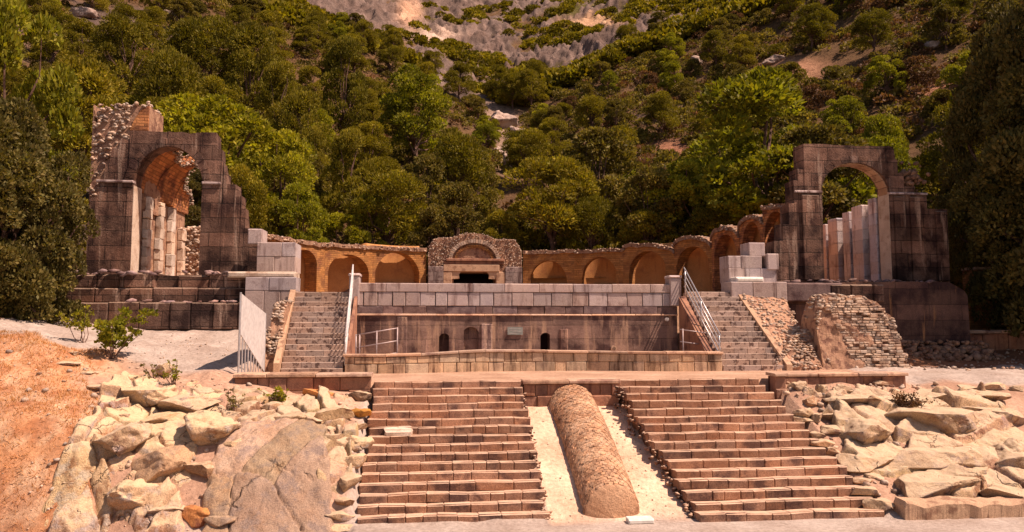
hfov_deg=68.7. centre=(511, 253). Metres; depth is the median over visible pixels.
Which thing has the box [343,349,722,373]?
basin wall
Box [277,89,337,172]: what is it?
pine tree
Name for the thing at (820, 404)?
loose stones
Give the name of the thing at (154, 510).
boulder
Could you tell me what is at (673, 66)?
broadleaf tree
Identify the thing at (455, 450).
stone staircase
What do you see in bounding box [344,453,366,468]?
boulder
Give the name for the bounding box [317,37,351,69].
pine tree
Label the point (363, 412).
boulder
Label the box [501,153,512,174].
crag
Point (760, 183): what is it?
broadleaf tree
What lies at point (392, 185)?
pine tree
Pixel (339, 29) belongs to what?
broadleaf tree
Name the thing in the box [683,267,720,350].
stair railing
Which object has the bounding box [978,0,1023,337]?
evergreen tree
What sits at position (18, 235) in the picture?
carob bush
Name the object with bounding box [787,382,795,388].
boulder
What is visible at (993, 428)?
rock outcrop
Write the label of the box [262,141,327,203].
eucalyptus tree
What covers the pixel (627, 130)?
pine tree
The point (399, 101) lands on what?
broadleaf tree
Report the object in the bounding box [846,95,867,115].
shrub
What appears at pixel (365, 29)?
pine tree
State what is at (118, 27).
pine tree
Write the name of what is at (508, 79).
pine tree
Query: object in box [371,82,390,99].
evergreen shrub
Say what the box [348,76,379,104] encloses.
pine tree
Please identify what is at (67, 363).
boulder
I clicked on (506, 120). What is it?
crag
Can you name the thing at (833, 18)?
pine tree
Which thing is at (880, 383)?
boulder
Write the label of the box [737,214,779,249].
niche bay
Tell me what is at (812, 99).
dry shrub
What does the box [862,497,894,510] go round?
boulder
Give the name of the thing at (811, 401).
boulder
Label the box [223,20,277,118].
pine tree
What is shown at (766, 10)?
shrub
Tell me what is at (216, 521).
boulder
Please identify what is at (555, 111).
eucalyptus tree
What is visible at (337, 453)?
rock outcrop
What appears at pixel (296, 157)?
broadleaf tree
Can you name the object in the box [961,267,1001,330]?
brick stub wall
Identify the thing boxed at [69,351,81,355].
boulder
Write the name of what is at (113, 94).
pine tree
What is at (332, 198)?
pine tree
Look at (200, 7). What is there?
eucalyptus tree
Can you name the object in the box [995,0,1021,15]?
eucalyptus tree
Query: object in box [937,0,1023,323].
evergreen tree
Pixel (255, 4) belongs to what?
eucalyptus tree
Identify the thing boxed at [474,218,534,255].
shrub
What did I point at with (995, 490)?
boulder
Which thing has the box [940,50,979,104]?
broadleaf tree
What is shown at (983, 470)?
boulder
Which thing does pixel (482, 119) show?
broadleaf tree
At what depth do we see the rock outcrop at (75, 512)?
15.82 m
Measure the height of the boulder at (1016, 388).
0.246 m
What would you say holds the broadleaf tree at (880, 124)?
on the hillside
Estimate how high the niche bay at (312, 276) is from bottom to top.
3.456 m
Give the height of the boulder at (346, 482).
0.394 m
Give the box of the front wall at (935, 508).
[893,496,1023,519]
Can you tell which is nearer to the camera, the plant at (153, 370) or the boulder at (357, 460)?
the boulder at (357, 460)
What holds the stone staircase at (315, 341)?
on the ground at (204, 367)
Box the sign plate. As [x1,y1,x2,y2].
[507,327,522,334]
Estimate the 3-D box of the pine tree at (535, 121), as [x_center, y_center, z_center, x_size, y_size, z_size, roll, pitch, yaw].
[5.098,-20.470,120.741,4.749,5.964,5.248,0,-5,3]
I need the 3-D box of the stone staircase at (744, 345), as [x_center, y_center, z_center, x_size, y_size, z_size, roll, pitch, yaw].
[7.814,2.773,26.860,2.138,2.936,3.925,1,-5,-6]
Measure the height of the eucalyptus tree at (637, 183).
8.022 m
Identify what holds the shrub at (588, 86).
on the hillside
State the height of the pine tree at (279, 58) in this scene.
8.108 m
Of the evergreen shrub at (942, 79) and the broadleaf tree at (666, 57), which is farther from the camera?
the broadleaf tree at (666, 57)
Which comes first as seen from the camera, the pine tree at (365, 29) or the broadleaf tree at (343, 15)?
the pine tree at (365, 29)
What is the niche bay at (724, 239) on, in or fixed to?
on the ground at (204, 367)
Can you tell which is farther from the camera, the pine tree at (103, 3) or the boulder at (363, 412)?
the pine tree at (103, 3)
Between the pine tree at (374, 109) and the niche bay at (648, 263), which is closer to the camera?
the niche bay at (648, 263)
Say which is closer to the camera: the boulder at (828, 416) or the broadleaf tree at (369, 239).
the boulder at (828, 416)
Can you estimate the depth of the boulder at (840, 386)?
20.96 m
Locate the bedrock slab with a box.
[202,418,335,531]
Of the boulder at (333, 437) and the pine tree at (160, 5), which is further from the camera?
the pine tree at (160, 5)
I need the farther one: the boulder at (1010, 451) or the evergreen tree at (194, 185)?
the evergreen tree at (194, 185)
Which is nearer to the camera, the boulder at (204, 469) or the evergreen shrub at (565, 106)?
the boulder at (204, 469)
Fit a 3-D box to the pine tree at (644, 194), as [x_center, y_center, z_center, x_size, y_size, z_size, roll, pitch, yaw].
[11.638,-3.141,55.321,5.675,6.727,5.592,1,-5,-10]
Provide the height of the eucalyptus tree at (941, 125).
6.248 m
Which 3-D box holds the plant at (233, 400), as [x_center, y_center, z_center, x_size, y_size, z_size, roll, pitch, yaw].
[-6.789,3.599,18.250,0.486,0.679,0.372,-2,-5,24]
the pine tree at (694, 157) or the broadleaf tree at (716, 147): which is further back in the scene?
the broadleaf tree at (716, 147)
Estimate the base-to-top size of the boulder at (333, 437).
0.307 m
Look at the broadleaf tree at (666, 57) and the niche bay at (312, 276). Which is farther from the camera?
the broadleaf tree at (666, 57)
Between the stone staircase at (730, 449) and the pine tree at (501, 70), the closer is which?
the stone staircase at (730, 449)
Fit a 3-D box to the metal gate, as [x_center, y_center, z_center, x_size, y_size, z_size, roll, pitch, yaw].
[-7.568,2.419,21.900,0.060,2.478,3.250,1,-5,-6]
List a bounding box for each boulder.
[56,361,81,365]
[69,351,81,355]
[78,371,94,374]
[86,384,100,389]
[92,423,151,456]
[106,478,158,510]
[119,413,129,416]
[121,385,177,407]
[131,445,192,481]
[140,411,185,423]
[147,504,184,513]
[148,430,162,439]
[156,363,174,375]
[157,395,220,412]
[182,505,209,527]
[183,410,241,445]
[183,461,213,478]
[190,387,213,393]
[204,515,236,527]
[223,438,241,446]
[260,401,283,410]
[274,411,322,422]
[302,389,333,398]
[314,407,354,421]
[323,433,343,443]
[324,510,355,521]
[331,524,352,531]
[335,497,354,505]
[338,472,361,492]
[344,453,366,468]
[345,435,374,451]
[348,390,371,401]
[352,408,371,417]
[358,423,366,429]
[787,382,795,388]
[793,381,806,390]
[793,408,813,417]
[793,416,813,421]
[802,395,818,406]
[809,431,826,438]
[810,413,822,422]
[810,438,834,446]
[815,384,828,392]
[820,425,840,434]
[822,413,865,419]
[823,394,879,403]
[826,447,840,455]
[832,384,853,393]
[836,453,893,472]
[843,418,890,443]
[850,486,879,495]
[853,477,872,484]
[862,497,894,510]
[864,472,884,479]
[872,380,894,386]
[882,392,926,401]
[884,406,977,434]
[888,446,987,469]
[894,471,980,498]
[915,388,946,397]
[958,384,976,388]
[961,406,1023,425]
[967,466,988,474]
[975,389,1011,399]
[979,483,1023,497]
[984,382,1005,389]
[991,437,1023,468]
[1009,385,1023,391]
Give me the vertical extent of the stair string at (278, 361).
2.750 m
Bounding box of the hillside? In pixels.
[0,0,993,277]
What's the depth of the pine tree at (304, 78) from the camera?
105.84 m
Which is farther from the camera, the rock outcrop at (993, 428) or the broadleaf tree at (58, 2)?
the broadleaf tree at (58, 2)
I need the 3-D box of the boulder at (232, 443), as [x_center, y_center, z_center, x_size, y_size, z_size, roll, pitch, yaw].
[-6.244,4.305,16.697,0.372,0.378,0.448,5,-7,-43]
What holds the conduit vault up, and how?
on the ground at (204, 367)
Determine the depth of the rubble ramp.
27.27 m
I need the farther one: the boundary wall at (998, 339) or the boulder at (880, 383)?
the boundary wall at (998, 339)
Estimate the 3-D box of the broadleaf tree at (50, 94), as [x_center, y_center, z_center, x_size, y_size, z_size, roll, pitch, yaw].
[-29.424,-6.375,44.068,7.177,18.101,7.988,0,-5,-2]
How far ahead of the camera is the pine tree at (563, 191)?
63.64 m
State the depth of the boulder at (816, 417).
19.54 m
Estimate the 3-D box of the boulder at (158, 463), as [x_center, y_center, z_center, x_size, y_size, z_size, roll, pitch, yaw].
[-7.644,4.594,16.200,1.364,0.873,1.046,-3,-6,27]
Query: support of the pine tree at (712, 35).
on the hillside
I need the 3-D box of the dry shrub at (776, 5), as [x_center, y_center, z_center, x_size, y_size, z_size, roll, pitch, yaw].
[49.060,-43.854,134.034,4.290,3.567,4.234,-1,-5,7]
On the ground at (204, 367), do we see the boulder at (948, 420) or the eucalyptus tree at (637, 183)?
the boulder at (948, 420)
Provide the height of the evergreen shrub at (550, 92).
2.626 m
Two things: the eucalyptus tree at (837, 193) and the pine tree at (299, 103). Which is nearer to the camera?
the eucalyptus tree at (837, 193)
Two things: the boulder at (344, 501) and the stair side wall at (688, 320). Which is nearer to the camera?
the boulder at (344, 501)
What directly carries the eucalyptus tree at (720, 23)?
on the hillside
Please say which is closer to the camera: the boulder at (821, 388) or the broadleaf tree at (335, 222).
the boulder at (821, 388)
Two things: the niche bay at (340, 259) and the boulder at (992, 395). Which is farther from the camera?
the niche bay at (340, 259)
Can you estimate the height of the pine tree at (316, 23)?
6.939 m
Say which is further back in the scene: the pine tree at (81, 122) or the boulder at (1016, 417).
the pine tree at (81, 122)
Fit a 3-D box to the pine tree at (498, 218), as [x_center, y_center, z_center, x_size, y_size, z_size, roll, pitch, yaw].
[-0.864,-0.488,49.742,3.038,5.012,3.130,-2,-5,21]
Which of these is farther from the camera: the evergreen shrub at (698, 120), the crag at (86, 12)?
the crag at (86, 12)
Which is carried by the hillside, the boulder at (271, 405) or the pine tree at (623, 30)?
the pine tree at (623, 30)
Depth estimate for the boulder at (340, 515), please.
15.47 m
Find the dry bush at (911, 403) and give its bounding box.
[890,389,939,407]
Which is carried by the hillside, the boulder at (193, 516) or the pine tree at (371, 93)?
the pine tree at (371, 93)
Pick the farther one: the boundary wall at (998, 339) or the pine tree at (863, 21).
the pine tree at (863, 21)
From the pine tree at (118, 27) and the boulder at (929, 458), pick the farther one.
the pine tree at (118, 27)
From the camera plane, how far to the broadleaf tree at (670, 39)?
135.53 m
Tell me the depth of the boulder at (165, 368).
19.90 m
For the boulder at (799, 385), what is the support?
on the ground at (204, 367)
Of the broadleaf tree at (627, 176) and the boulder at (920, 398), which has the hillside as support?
the broadleaf tree at (627, 176)
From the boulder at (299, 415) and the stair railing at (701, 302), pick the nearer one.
the boulder at (299, 415)
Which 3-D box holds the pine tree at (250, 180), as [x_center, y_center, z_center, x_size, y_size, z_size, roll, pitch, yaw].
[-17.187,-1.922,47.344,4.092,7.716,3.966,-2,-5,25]
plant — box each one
[139,363,161,378]
[162,358,181,384]
[224,388,245,410]
[256,385,289,402]
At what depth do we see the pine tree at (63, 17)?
88.30 m
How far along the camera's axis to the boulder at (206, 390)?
19.06 m
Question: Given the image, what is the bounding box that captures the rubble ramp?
[742,293,816,370]
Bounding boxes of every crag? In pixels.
[68,7,98,18]
[489,110,517,128]
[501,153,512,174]
[510,126,520,131]
[690,55,702,64]
[762,54,785,65]
[920,41,942,49]
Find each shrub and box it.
[55,304,94,342]
[91,306,158,358]
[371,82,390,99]
[460,94,483,107]
[472,137,491,154]
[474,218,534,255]
[545,86,561,95]
[556,102,572,117]
[561,95,577,109]
[573,83,595,97]
[589,149,602,164]
[644,72,661,84]
[670,79,696,99]
[680,140,713,156]
[681,58,702,74]
[686,112,715,133]
[707,63,723,79]
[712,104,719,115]
[722,61,744,81]
[731,11,743,24]
[732,32,763,57]
[744,128,775,149]
[747,8,771,26]
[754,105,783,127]
[760,43,783,58]
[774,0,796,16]
[790,83,835,112]
[817,65,852,96]
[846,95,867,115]
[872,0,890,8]
[888,121,908,146]
[890,55,941,87]
[919,89,950,118]
[924,0,944,7]
[934,62,966,87]
[974,0,997,8]
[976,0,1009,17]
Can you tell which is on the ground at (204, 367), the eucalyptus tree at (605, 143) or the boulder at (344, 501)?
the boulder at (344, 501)
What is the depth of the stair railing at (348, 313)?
24.90 m
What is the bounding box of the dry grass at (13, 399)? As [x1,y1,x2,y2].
[0,329,120,531]
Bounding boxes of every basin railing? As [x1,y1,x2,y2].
[355,327,397,353]
[680,329,710,350]
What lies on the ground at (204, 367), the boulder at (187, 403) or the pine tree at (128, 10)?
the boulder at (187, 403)
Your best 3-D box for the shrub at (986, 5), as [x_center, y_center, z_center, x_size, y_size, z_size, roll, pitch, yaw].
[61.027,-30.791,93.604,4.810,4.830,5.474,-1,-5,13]
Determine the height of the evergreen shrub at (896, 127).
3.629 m
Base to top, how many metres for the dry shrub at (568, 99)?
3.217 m
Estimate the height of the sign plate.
0.280 m
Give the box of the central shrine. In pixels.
[427,232,522,283]
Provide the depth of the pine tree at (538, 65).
152.88 m
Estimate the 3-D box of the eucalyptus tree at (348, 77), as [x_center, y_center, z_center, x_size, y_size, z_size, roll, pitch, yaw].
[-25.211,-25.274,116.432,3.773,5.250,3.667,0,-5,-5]
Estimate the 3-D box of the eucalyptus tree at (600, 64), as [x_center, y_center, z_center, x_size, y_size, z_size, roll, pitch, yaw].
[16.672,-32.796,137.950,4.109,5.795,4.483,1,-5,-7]
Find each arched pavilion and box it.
[86,101,259,275]
[766,144,949,282]
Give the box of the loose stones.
[0,335,1023,530]
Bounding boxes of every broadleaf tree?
[0,0,85,189]
[4,0,26,26]
[32,0,61,8]
[156,91,286,209]
[248,128,325,235]
[276,181,330,242]
[300,108,335,150]
[318,211,365,243]
[327,20,346,38]
[332,12,349,25]
[348,193,388,244]
[378,63,453,162]
[471,123,500,147]
[474,115,502,139]
[531,103,556,125]
[598,70,620,92]
[610,169,645,205]
[644,158,745,240]
[654,32,686,56]
[655,48,678,72]
[656,60,691,90]
[675,64,876,223]
[701,130,734,156]
[742,176,774,217]
[818,95,868,143]
[840,133,920,215]
[847,0,864,8]
[860,113,911,198]
[863,55,909,99]
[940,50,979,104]
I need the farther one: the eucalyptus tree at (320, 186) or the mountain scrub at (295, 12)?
the mountain scrub at (295, 12)
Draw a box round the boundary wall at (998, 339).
[970,330,1023,350]
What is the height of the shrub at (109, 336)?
1.514 m
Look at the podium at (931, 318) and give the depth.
29.70 m
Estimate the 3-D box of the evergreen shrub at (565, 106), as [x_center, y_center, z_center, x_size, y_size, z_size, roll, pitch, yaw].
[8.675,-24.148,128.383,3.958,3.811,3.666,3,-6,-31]
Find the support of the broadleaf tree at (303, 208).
on the ground at (204, 367)
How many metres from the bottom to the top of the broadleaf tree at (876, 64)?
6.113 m
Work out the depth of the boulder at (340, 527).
15.32 m
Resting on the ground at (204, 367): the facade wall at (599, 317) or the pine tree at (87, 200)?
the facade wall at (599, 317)
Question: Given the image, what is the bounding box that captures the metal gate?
[237,292,266,372]
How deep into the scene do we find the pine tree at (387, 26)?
155.23 m
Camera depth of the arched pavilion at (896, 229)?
31.74 m
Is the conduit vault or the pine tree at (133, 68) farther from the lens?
the pine tree at (133, 68)
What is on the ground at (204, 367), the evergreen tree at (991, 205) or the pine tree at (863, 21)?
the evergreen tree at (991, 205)
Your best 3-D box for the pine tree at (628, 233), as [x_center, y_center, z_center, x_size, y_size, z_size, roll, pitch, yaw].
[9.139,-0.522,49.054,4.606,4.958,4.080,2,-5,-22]
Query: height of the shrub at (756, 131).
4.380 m
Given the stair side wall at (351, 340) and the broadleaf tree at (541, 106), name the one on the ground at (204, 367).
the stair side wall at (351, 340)
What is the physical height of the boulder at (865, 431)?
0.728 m
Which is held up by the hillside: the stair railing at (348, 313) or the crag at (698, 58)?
the crag at (698, 58)
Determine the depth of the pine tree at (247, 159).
62.39 m
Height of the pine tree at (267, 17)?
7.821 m
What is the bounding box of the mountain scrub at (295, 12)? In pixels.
[228,0,779,106]
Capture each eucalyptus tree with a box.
[28,61,53,87]
[55,0,69,5]
[165,0,199,26]
[178,0,210,20]
[242,0,265,18]
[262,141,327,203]
[274,74,305,102]
[338,74,351,104]
[344,12,364,32]
[380,89,418,130]
[399,152,456,246]
[407,203,454,260]
[424,181,485,237]
[456,150,501,217]
[469,97,488,118]
[540,105,567,136]
[560,126,643,224]
[592,61,612,84]
[602,98,627,126]
[615,165,684,243]
[646,11,669,30]
[710,17,733,49]
[723,13,740,39]
[733,66,748,77]
[733,108,761,123]
[759,121,869,223]
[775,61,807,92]
[922,3,965,49]
[923,115,986,166]
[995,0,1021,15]
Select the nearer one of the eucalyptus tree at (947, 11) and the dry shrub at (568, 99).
the eucalyptus tree at (947, 11)
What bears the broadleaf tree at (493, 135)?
on the hillside
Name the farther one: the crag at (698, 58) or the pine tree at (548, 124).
the crag at (698, 58)
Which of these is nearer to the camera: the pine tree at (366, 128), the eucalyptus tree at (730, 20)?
the pine tree at (366, 128)
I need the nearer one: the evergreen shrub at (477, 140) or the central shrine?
the central shrine
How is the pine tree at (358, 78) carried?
on the hillside
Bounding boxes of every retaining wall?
[233,372,372,393]
[520,378,620,406]
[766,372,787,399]
[783,371,908,387]
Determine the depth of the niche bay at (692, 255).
42.19 m
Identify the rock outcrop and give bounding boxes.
[42,371,246,531]
[220,385,355,427]
[316,422,358,493]
[802,382,1023,497]
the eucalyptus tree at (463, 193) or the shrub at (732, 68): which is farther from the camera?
the shrub at (732, 68)
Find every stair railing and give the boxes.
[344,264,353,365]
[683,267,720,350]
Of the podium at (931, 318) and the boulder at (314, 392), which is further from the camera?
the podium at (931, 318)
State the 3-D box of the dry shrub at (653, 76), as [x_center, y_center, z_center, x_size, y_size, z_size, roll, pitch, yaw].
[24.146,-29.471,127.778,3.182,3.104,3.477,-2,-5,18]
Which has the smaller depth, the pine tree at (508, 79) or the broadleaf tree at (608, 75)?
the broadleaf tree at (608, 75)
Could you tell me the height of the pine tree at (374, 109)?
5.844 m
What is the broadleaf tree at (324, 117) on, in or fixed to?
on the hillside
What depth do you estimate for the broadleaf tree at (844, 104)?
78.00 m
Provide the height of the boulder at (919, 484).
0.667 m
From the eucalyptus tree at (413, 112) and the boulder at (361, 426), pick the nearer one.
the boulder at (361, 426)
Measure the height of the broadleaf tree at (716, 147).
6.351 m
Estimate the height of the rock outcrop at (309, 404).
2.119 m
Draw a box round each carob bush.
[0,96,100,326]
[0,112,55,317]
[0,228,60,310]
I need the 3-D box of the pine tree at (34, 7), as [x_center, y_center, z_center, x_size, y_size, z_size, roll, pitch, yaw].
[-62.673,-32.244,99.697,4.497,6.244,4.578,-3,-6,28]
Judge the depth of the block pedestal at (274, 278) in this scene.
26.86 m
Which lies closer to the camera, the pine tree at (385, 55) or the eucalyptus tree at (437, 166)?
the eucalyptus tree at (437, 166)
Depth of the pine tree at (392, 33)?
150.50 m
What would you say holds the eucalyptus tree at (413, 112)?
on the hillside
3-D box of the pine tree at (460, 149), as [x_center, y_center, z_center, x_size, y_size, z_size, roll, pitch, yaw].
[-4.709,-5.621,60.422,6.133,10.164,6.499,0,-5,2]
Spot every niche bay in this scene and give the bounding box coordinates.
[267,234,326,291]
[324,242,373,291]
[360,243,426,282]
[522,249,573,283]
[573,247,624,283]
[622,242,673,283]
[671,235,712,296]
[710,225,739,291]
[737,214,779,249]
[760,203,784,253]
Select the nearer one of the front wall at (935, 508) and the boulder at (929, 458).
the front wall at (935, 508)
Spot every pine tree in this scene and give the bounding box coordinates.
[0,67,28,98]
[8,41,27,80]
[21,2,79,61]
[22,35,68,81]
[25,0,59,21]
[31,156,88,224]
[37,54,131,179]
[41,101,90,169]
[54,17,108,60]
[58,86,131,125]
[75,0,110,13]
[88,11,162,94]
[103,36,138,57]
[110,2,155,49]
[126,93,143,109]
[127,58,146,95]
[132,44,207,123]
[138,0,170,9]
[139,6,170,43]
[139,95,188,154]
[158,13,245,90]
[198,75,241,135]
[217,59,255,83]
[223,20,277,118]
[226,5,252,27]
[228,163,274,234]
[232,40,266,57]
[236,116,281,173]
[236,137,288,188]
[247,54,289,89]
[253,10,283,42]
[253,60,304,137]
[257,26,293,60]
[275,80,321,123]
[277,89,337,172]
[291,25,321,56]
[296,65,325,100]
[302,14,331,46]
[302,125,329,192]
[306,9,327,28]
[315,35,371,133]
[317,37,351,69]
[319,128,377,231]
[337,108,367,143]
[338,168,429,245]
[340,33,370,72]
[344,120,393,170]
[347,19,379,54]
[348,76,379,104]
[352,156,407,202]
[354,88,378,115]
[361,103,394,132]
[374,45,403,77]
[378,24,397,47]
[380,27,405,58]
[416,61,442,91]
[420,126,490,237]
[422,50,444,69]
[442,60,475,100]
[456,152,504,203]
[481,63,510,97]
[483,209,522,262]
[494,72,525,108]
[500,127,551,185]
[500,154,600,249]
[503,128,546,185]
[514,69,550,107]
[523,58,547,78]
[529,107,556,133]
[538,117,571,156]
[540,163,591,210]
[563,193,617,249]
[573,95,606,128]
[601,124,639,159]
[614,23,637,39]
[617,208,678,247]
[638,177,699,229]
[641,89,680,139]
[678,203,736,236]
[681,153,707,177]
[699,29,732,64]
[723,34,757,67]
[775,0,805,21]
[790,2,831,52]
[804,10,838,34]
[848,7,895,56]
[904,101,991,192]
[932,0,977,25]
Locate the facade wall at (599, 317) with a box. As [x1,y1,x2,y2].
[348,273,681,363]
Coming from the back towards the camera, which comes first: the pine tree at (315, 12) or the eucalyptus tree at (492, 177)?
the pine tree at (315, 12)
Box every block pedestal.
[228,229,300,328]
[719,243,841,300]
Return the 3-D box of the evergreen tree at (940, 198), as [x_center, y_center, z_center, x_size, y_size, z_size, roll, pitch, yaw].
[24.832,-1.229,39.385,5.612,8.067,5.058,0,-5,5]
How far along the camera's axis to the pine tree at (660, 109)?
100.11 m
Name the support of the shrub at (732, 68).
on the hillside
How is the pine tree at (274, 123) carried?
on the hillside
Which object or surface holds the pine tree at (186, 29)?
on the hillside
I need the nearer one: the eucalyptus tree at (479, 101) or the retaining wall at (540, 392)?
the retaining wall at (540, 392)
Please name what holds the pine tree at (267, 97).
on the hillside
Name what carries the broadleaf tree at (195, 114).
on the hillside
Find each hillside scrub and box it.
[0,0,991,273]
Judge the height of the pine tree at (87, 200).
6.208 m
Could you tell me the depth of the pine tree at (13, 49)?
73.01 m
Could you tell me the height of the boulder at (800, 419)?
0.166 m
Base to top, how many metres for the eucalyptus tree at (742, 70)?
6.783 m
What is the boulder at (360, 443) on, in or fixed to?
on the ground at (204, 367)
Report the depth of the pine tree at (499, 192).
74.07 m
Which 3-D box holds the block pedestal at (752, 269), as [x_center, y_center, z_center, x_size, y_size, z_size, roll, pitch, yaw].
[10.526,0.889,29.472,4.646,2.654,1.600,1,-5,-6]
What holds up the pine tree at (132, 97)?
on the hillside
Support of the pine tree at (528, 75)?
on the hillside
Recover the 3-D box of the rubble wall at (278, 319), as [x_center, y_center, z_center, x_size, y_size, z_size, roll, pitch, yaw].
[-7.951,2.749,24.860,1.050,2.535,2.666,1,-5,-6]
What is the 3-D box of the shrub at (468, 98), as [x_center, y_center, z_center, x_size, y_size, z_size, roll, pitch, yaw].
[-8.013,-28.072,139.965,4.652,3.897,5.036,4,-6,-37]
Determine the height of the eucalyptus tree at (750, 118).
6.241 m
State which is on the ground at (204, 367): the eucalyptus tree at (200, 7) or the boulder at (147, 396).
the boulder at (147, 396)
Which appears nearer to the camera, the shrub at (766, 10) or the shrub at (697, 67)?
the shrub at (697, 67)
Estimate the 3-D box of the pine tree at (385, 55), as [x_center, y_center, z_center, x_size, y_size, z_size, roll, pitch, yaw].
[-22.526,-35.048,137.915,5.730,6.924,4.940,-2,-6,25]
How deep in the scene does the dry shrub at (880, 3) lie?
115.36 m
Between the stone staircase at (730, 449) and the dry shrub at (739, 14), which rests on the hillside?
the dry shrub at (739, 14)
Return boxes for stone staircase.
[281,292,348,371]
[357,380,553,523]
[613,378,883,521]
[683,292,784,370]
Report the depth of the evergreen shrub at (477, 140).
102.83 m
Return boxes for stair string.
[273,290,295,371]
[738,294,792,370]
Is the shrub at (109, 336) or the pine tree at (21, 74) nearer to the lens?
the shrub at (109, 336)
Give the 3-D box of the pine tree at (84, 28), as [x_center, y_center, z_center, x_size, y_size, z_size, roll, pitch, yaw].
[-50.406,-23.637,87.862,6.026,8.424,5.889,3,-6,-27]
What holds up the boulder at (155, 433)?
on the ground at (204, 367)
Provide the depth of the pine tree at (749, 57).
118.90 m
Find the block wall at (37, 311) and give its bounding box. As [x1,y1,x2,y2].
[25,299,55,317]
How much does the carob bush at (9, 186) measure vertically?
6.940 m
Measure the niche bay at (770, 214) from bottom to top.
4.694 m
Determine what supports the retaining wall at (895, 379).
on the ground at (204, 367)
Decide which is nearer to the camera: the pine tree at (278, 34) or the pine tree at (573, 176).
the pine tree at (573, 176)
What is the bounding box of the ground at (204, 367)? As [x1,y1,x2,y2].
[0,273,1023,531]
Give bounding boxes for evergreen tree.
[184,169,201,227]
[934,153,984,287]
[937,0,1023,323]
[949,63,1023,333]
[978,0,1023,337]
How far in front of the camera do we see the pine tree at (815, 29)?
112.41 m
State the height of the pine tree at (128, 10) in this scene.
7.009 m
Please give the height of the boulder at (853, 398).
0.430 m
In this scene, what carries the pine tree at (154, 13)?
on the hillside
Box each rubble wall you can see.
[265,299,293,371]
[773,329,832,370]
[801,293,910,368]
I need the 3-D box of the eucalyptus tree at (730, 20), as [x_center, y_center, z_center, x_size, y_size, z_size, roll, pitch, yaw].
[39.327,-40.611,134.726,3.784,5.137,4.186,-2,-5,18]
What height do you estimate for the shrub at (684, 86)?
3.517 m
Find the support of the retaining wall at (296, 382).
on the ground at (204, 367)
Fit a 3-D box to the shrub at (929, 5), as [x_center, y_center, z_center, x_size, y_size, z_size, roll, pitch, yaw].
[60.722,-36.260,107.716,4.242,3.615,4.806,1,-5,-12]
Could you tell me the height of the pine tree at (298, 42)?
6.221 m
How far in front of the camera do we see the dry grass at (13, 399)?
17.81 m
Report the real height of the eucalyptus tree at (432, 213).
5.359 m
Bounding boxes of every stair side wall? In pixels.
[344,296,356,371]
[679,297,712,350]
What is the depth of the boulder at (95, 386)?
18.38 m
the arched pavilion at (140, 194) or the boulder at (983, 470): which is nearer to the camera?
the boulder at (983, 470)
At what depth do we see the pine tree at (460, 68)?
144.17 m
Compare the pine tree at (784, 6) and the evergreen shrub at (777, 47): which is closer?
the evergreen shrub at (777, 47)
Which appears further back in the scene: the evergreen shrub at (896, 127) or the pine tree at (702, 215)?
the evergreen shrub at (896, 127)
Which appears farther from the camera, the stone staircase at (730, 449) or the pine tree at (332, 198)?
the pine tree at (332, 198)
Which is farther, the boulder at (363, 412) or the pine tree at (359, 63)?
the pine tree at (359, 63)
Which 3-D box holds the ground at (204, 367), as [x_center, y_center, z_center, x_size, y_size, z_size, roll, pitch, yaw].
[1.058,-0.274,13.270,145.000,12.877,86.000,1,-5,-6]
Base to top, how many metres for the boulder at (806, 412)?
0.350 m
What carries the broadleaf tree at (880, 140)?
on the hillside
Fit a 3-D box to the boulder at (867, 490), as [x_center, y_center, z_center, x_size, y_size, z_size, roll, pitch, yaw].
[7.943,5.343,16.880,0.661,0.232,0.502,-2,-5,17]
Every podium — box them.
[55,268,245,328]
[783,278,1004,360]
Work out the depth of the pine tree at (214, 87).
77.20 m
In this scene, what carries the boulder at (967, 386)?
on the ground at (204, 367)
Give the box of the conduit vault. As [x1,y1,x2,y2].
[548,384,639,517]
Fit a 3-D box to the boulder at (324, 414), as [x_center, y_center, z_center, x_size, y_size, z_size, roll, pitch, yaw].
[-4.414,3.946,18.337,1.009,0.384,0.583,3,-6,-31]
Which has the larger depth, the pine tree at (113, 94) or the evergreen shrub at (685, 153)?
the evergreen shrub at (685, 153)
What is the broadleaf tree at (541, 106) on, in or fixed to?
on the hillside
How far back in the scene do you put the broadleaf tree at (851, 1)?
120.90 m
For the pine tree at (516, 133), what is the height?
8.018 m
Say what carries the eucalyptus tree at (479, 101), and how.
on the hillside
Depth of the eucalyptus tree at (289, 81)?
96.21 m
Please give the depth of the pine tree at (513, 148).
87.52 m
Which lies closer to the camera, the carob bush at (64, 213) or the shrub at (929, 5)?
the carob bush at (64, 213)
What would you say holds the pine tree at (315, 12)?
on the hillside
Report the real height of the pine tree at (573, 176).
8.757 m
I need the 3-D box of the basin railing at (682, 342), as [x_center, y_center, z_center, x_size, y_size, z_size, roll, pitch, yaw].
[6.388,3.290,26.072,1.102,1.370,0.048,1,-5,-6]
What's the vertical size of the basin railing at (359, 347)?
1.430 m
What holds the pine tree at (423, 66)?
on the hillside
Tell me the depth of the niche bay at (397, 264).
44.69 m
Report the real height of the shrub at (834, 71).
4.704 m
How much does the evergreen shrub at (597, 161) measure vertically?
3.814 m
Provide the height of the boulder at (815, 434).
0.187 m
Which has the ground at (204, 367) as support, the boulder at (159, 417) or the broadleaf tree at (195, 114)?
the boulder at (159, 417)
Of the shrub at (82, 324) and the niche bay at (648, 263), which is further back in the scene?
the niche bay at (648, 263)

